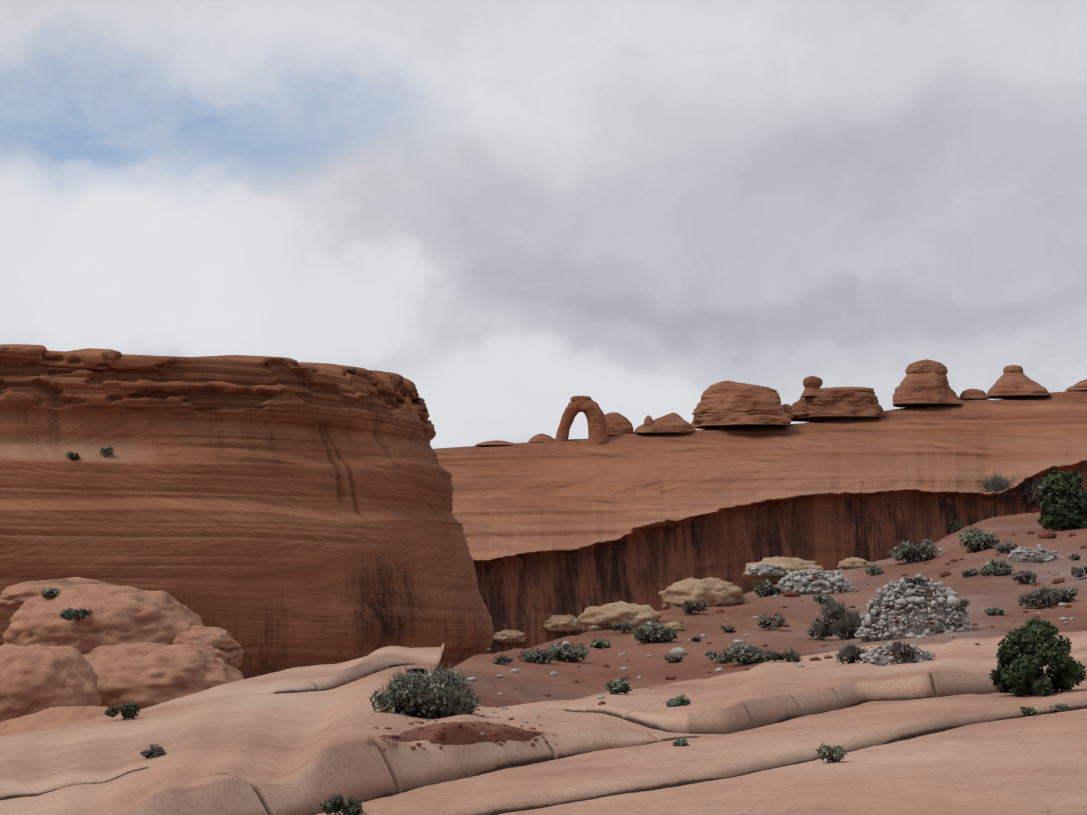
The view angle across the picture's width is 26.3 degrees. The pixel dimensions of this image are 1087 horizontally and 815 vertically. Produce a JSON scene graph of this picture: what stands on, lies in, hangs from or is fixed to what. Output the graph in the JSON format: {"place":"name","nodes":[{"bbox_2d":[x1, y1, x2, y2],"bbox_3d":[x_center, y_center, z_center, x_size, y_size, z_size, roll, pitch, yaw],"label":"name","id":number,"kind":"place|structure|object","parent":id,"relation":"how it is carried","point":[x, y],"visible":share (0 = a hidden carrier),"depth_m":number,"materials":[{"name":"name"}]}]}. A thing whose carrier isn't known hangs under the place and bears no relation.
{"place":"outdoors","nodes":[
{"label":"outdoors","id":0,"kind":"place"},
{"bbox_2d":[0,344,493,678],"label":"sandstone cliff","id":1,"kind":"structure","parent":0,"point":[269,514],"depth_m":288.12,"materials":[{"name":"brown stone"}]},
{"bbox_2d":[65,451,79,458],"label":"green shrub","id":2,"kind":"object","parent":1,"relation":"on","point":[71,455],"visible":0.96,"depth_m":280.03,"materials":[{"name":"green plant"}]},
{"bbox_2d":[100,447,112,454],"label":"sagebrush shrub","id":3,"kind":"object","parent":1,"relation":"on","point":[106,451],"visible":0.96,"depth_m":283.35,"materials":[{"name":"green plant"}]},
{"bbox_2d":[348,368,357,373],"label":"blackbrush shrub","id":4,"kind":"object","parent":1,"relation":"on","point":[353,370],"visible":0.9,"depth_m":309.07,"materials":[{"name":"green plant"}]},
{"bbox_2d":[378,649,545,744],"bbox_3d":[-1.123,7.258,48.469,5.698,4.218,68.556,0,-4,-4],"label":"dirt patch","id":5,"kind":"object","parent":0,"point":[456,734],"depth_m":25.16,"materials":[{"name":"brown soil"}]},
{"bbox_2d":[368,662,485,718],"bbox_3d":[-1.371,3.624,29.440,1.302,0.822,1.581,-2,-5,30],"label":"rabbitbrush","id":6,"kind":"object","parent":5,"relation":"on","point":[440,694],"visible":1,"depth_m":29.06,"materials":[{"name":"green plant"}]},
{"bbox_2d":[0,631,1086,814],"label":"slickrock","id":7,"kind":"structure","parent":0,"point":[949,729],"depth_m":25.31,"materials":[{"name":"beige stone"}]},
{"bbox_2d":[0,577,243,735],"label":"boulders","id":8,"kind":"object","parent":7,"relation":"on","point":[128,644],"visible":0.69,"depth_m":133.99,"materials":[{"name":"orange stone"}]},
{"bbox_2d":[40,588,59,597],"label":"sagebrush shrub","id":9,"kind":"object","parent":8,"relation":"on","point":[50,592],"visible":0.9,"depth_m":150.08,"materials":[{"name":"green plant"}]},
{"bbox_2d":[60,606,93,620],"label":"green shrub","id":10,"kind":"object","parent":8,"relation":"on","point":[69,614],"visible":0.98,"depth_m":146.53,"materials":[{"name":"green plant"}]},
{"bbox_2d":[104,700,140,719],"bbox_3d":[-7.103,5.128,39.304,0.619,0.422,0.417,4,-6,-44],"label":"green shrub","id":11,"kind":"object","parent":7,"relation":"on","point":[129,710],"visible":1,"depth_m":39.22,"materials":[{"name":"green plant"}]},
{"bbox_2d":[140,744,166,758],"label":"blackbrush shrub","id":12,"kind":"object","parent":7,"relation":"on","point":[156,750],"visible":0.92,"depth_m":26.16,"materials":[{"name":"grey plant"}]},
{"bbox_2d":[318,793,363,814],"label":"green shrub","id":13,"kind":"object","parent":7,"relation":"on","point":[348,806],"visible":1,"depth_m":20.81,"materials":[{"name":"green plant"}]},
{"bbox_2d":[663,695,690,706],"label":"sagebrush shrub","id":14,"kind":"object","parent":7,"relation":"on","point":[680,700],"visible":0.94,"depth_m":31.55,"materials":[{"name":"green plant"}]},
{"bbox_2d":[673,738,689,745],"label":"sagebrush shrub","id":15,"kind":"object","parent":7,"relation":"on","point":[680,742],"visible":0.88,"depth_m":26.25,"materials":[{"name":"green plant"}]},
{"bbox_2d":[763,645,802,661],"bbox_3d":[4.687,4.859,45.568,0.784,0.388,0.495,0,-4,1],"label":"blackbrush shrub","id":16,"kind":"object","parent":7,"relation":"on","point":[789,655],"visible":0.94,"depth_m":45.51,"materials":[{"name":"grey plant"}]},
{"bbox_2d":[816,742,847,762],"bbox_3d":[2.938,3.536,23.705,0.322,0.280,0.337,0,-4,1],"label":"sagebrush shrub","id":17,"kind":"object","parent":7,"relation":"on","point":[838,753],"visible":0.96,"depth_m":23.68,"materials":[{"name":"green plant"}]},
{"bbox_2d":[835,642,868,663],"bbox_3d":[5.740,4.571,43.127,0.696,0.453,0.632,0,-4,1],"label":"blackbrush shrub","id":18,"kind":"object","parent":7,"relation":"on","point":[850,653],"visible":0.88,"depth_m":43.06,"materials":[{"name":"grey plant"}]},
{"bbox_2d":[859,641,935,665],"bbox_3d":[6.451,4.504,42.266,1.264,0.511,1.153,-3,-5,38],"label":"rock pile","id":19,"kind":"object","parent":7,"relation":"on","point":[879,657],"visible":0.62,"depth_m":41.97,"materials":[{"name":"grey stone"}]},
{"bbox_2d":[886,640,917,660],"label":"blackbrush shrub","id":20,"kind":"object","parent":19,"relation":"on","point":[898,648],"visible":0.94,"depth_m":41.70,"materials":[{"name":"grey plant"}]},
{"bbox_2d":[1020,706,1040,715],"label":"green shrub","id":21,"kind":"object","parent":7,"relation":"on","point":[1032,711],"visible":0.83,"depth_m":29.31,"materials":[{"name":"green plant"}]},
{"bbox_2d":[989,616,1085,696],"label":"juniper tree","id":22,"kind":"object","parent":7,"relation":"on","point":[1029,650],"visible":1,"depth_m":32.32,"materials":[{"name":"green plant"}]},
{"bbox_2d":[1050,702,1069,712],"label":"sagebrush shrub","id":23,"kind":"object","parent":7,"relation":"on","point":[1060,707],"visible":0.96,"depth_m":29.81,"materials":[{"name":"green plant"}]},
{"bbox_2d":[0,0,1086,448],"label":"sky","id":24,"kind":"structure","parent":0,"point":[511,211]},
{"bbox_2d":[408,512,1086,707],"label":"dirt slope","id":25,"kind":"structure","parent":0,"point":[531,682],"depth_m":67.81,"materials":[{"name":"brown soil"}]},
{"bbox_2d":[492,654,513,664],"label":"blackbrush shrub","id":26,"kind":"object","parent":25,"relation":"on","point":[502,660],"visible":0.96,"depth_m":53.35,"materials":[{"name":"grey plant"}]},
{"bbox_2d":[519,647,554,663],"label":"blackbrush shrub","id":27,"kind":"object","parent":25,"relation":"on","point":[541,655],"visible":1,"depth_m":56.21,"materials":[{"name":"grey plant"}]},
{"bbox_2d":[549,642,588,661],"bbox_3d":[0.685,6.097,57.910,1.069,0.568,1.003,-2,-5,25],"label":"sagebrush shrub","id":28,"kind":"object","parent":25,"relation":"on","point":[568,653],"visible":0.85,"depth_m":57.67,"materials":[{"name":"green plant"}]},
{"bbox_2d":[587,638,610,647],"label":"sagebrush shrub","id":29,"kind":"object","parent":25,"relation":"on","point":[600,643],"visible":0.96,"depth_m":63.04,"materials":[{"name":"green plant"}]},
{"bbox_2d":[605,677,632,694],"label":"sagebrush shrub","id":30,"kind":"object","parent":25,"relation":"on","point":[618,686],"visible":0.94,"depth_m":35.94,"materials":[{"name":"green plant"}]},
{"bbox_2d":[608,621,633,632],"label":"blackbrush shrub","id":31,"kind":"object","parent":25,"relation":"on","point":[623,627],"visible":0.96,"depth_m":69.26,"materials":[{"name":"grey plant"}]},
{"bbox_2d":[631,622,677,643],"bbox_3d":[3.006,6.104,62.964,1.263,0.658,1.294,0,-4,1],"label":"sagebrush shrub","id":32,"kind":"object","parent":25,"relation":"on","point":[646,633],"visible":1,"depth_m":62.62,"materials":[{"name":"green plant"}]},
{"bbox_2d":[663,653,682,662],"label":"blackbrush shrub","id":33,"kind":"object","parent":25,"relation":"on","point":[673,658],"visible":0.98,"depth_m":58.03,"materials":[{"name":"grey plant"}]},
{"bbox_2d":[493,556,870,642],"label":"boulders","id":34,"kind":"object","parent":25,"relation":"on","point":[719,592],"visible":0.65,"depth_m":80.44,"materials":[{"name":"beige stone"}]},
{"bbox_2d":[745,563,790,576],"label":"rock pile","id":35,"kind":"object","parent":34,"relation":"on","point":[766,570],"visible":0.96,"depth_m":90.35,"materials":[{"name":"grey stone"}]},
{"bbox_2d":[682,598,708,614],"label":"blackbrush shrub","id":36,"kind":"object","parent":25,"relation":"on","point":[689,607],"visible":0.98,"depth_m":75.46,"materials":[{"name":"grey plant"}]},
{"bbox_2d":[691,636,700,641],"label":"green shrub","id":37,"kind":"object","parent":25,"relation":"on","point":[695,639],"visible":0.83,"depth_m":63.50,"materials":[{"name":"green plant"}]},
{"bbox_2d":[704,649,736,663],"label":"sagebrush shrub","id":38,"kind":"object","parent":25,"relation":"on","point":[712,655],"visible":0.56,"depth_m":58.03,"materials":[{"name":"green plant"}]},
{"bbox_2d":[720,624,734,632],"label":"blackbrush shrub","id":39,"kind":"object","parent":25,"relation":"on","point":[727,629],"visible":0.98,"depth_m":68.04,"materials":[{"name":"grey plant"}]},
{"bbox_2d":[373,501,1086,750],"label":"scattered stones","id":40,"kind":"object","parent":25,"relation":"on","point":[1047,535],"visible":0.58,"depth_m":60.75,"materials":[{"name":"brown stone"}]},
{"bbox_2d":[721,642,772,663],"bbox_3d":[4.987,6.008,56.656,1.156,0.612,1.293,2,-5,-23],"label":"sagebrush shrub","id":41,"kind":"object","parent":25,"relation":"on","point":[742,653],"visible":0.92,"depth_m":56.41,"materials":[{"name":"green plant"}]},
{"bbox_2d":[443,528,1086,734],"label":"pale stones","id":42,"kind":"object","parent":25,"relation":"on","point":[679,650],"visible":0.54,"depth_m":60.51,"materials":[{"name":"grey stone"}]},
{"bbox_2d":[753,579,782,597],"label":"sagebrush shrub","id":43,"kind":"object","parent":25,"relation":"on","point":[766,588],"visible":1,"depth_m":83.35,"materials":[{"name":"green plant"}]},
{"bbox_2d":[757,612,787,629],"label":"blackbrush shrub","id":44,"kind":"object","parent":25,"relation":"on","point":[764,621],"visible":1,"depth_m":68.19,"materials":[{"name":"grey plant"}]},
{"bbox_2d":[804,627,823,639],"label":"blackbrush shrub","id":45,"kind":"object","parent":25,"relation":"on","point":[810,634],"visible":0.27,"depth_m":66.27,"materials":[{"name":"grey plant"}]},
{"bbox_2d":[777,569,854,594],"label":"rock pile","id":46,"kind":"object","parent":25,"relation":"on","point":[800,582],"visible":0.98,"depth_m":83.93,"materials":[{"name":"grey stone"}]},
{"bbox_2d":[812,594,835,604],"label":"sagebrush shrub","id":47,"kind":"object","parent":25,"relation":"on","point":[823,599],"visible":0.79,"depth_m":79.26,"materials":[{"name":"green plant"}]},
{"bbox_2d":[811,596,861,639],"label":"blackbrush shrub","id":48,"kind":"object","parent":25,"relation":"on","point":[850,624],"visible":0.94,"depth_m":65.59,"materials":[{"name":"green plant"}]},
{"bbox_2d":[865,564,884,574],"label":"sagebrush shrub","id":49,"kind":"object","parent":25,"relation":"on","point":[875,569],"visible":0.92,"depth_m":92.30,"materials":[{"name":"green plant"}]},
{"bbox_2d":[854,576,971,641],"bbox_3d":[9.791,5.502,61.727,3.106,2.115,2.548,0,-4,1],"label":"rock pile","id":50,"kind":"object","parent":25,"relation":"on","point":[940,607],"visible":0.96,"depth_m":61.02,"materials":[{"name":"grey stone"}]},
{"bbox_2d":[903,576,925,586],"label":"blackbrush shrub","id":51,"kind":"object","parent":50,"relation":"on","point":[913,580],"visible":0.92,"depth_m":61.30,"materials":[{"name":"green plant"}]},
{"bbox_2d":[958,598,969,608],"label":"blackbrush shrub","id":52,"kind":"object","parent":50,"relation":"on","point":[964,602],"visible":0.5,"depth_m":61.30,"materials":[{"name":"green plant"}]},
{"bbox_2d":[888,537,937,562],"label":"sagebrush shrub","id":53,"kind":"object","parent":25,"relation":"on","point":[908,552],"visible":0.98,"depth_m":96.02,"materials":[{"name":"green plant"}]},
{"bbox_2d":[947,521,965,532],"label":"sagebrush shrub","id":54,"kind":"object","parent":25,"relation":"on","point":[956,526],"visible":0.83,"depth_m":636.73,"materials":[{"name":"green plant"}]},
{"bbox_2d":[961,568,977,577],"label":"sagebrush shrub","id":55,"kind":"object","parent":25,"relation":"on","point":[968,573],"visible":0.92,"depth_m":83.61,"materials":[{"name":"green plant"}]},
{"bbox_2d":[958,525,999,552],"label":"sagebrush shrub","id":56,"kind":"object","parent":25,"relation":"on","point":[977,541],"visible":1,"depth_m":93.59,"materials":[{"name":"green plant"}]},
{"bbox_2d":[984,607,1005,614],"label":"sagebrush shrub","id":57,"kind":"object","parent":25,"relation":"on","point":[998,611],"visible":0.96,"depth_m":68.96,"materials":[{"name":"green plant"}]},
{"bbox_2d":[979,559,1014,575],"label":"sagebrush shrub","id":58,"kind":"object","parent":25,"relation":"on","point":[995,568],"visible":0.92,"depth_m":82.94,"materials":[{"name":"green plant"}]},
{"bbox_2d":[994,539,1024,552],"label":"blackbrush shrub","id":59,"kind":"object","parent":25,"relation":"on","point":[1007,548],"visible":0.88,"depth_m":91.19,"materials":[{"name":"grey plant"}]},
{"bbox_2d":[1011,569,1037,583],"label":"blackbrush shrub","id":60,"kind":"object","parent":25,"relation":"on","point":[1026,577],"visible":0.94,"depth_m":79.59,"materials":[{"name":"grey plant"}]},
{"bbox_2d":[1008,544,1063,562],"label":"rock pile","id":61,"kind":"object","parent":25,"relation":"on","point":[1023,554],"visible":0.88,"depth_m":88.08,"materials":[{"name":"grey stone"}]},
{"bbox_2d":[1017,584,1062,608],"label":"blackbrush shrub","id":62,"kind":"object","parent":25,"relation":"on","point":[1046,597],"visible":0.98,"depth_m":70.64,"materials":[{"name":"grey plant"}]},
{"bbox_2d":[1037,470,1086,528],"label":"juniper tree","id":63,"kind":"object","parent":25,"relation":"on","point":[1062,504],"visible":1,"depth_m":100.47,"materials":[{"name":"green plant"}]},
{"bbox_2d":[1048,586,1077,601],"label":"sagebrush shrub","id":64,"kind":"object","parent":25,"relation":"on","point":[1068,593],"visible":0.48,"depth_m":71.46,"materials":[{"name":"green plant"}]},
{"bbox_2d":[1068,554,1080,559],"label":"blackbrush shrub","id":65,"kind":"object","parent":25,"relation":"on","point":[1074,557],"visible":0.85,"depth_m":87.12,"materials":[{"name":"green plant"}]},
{"bbox_2d":[1070,566,1086,578],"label":"blackbrush shrub","id":66,"kind":"object","parent":25,"relation":"on","point":[1077,572],"visible":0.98,"depth_m":79.85,"materials":[{"name":"grey plant"}]},
{"bbox_2d":[433,390,1086,653],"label":"sandstone cliff","id":67,"kind":"structure","parent":0,"point":[575,527],"depth_m":636.62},
{"bbox_2d":[554,396,608,444],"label":"natural arch","id":68,"kind":"structure","parent":67,"relation":"on","point":[591,410],"depth_m":676.30,"materials":[{"name":"brown stone"}]},
{"bbox_2d":[474,359,1086,445],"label":"hoodoos","id":69,"kind":"object","parent":67,"relation":"on","point":[725,404],"visible":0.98,"depth_m":694.34,"materials":[{"name":"brown stone"}]},
{"bbox_2d":[980,470,1046,511],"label":"blackbrush shrub","id":70,"kind":"object","parent":67,"relation":"on","point":[995,484],"visible":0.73,"depth_m":643.23,"materials":[{"name":"green plant"}]}
]}

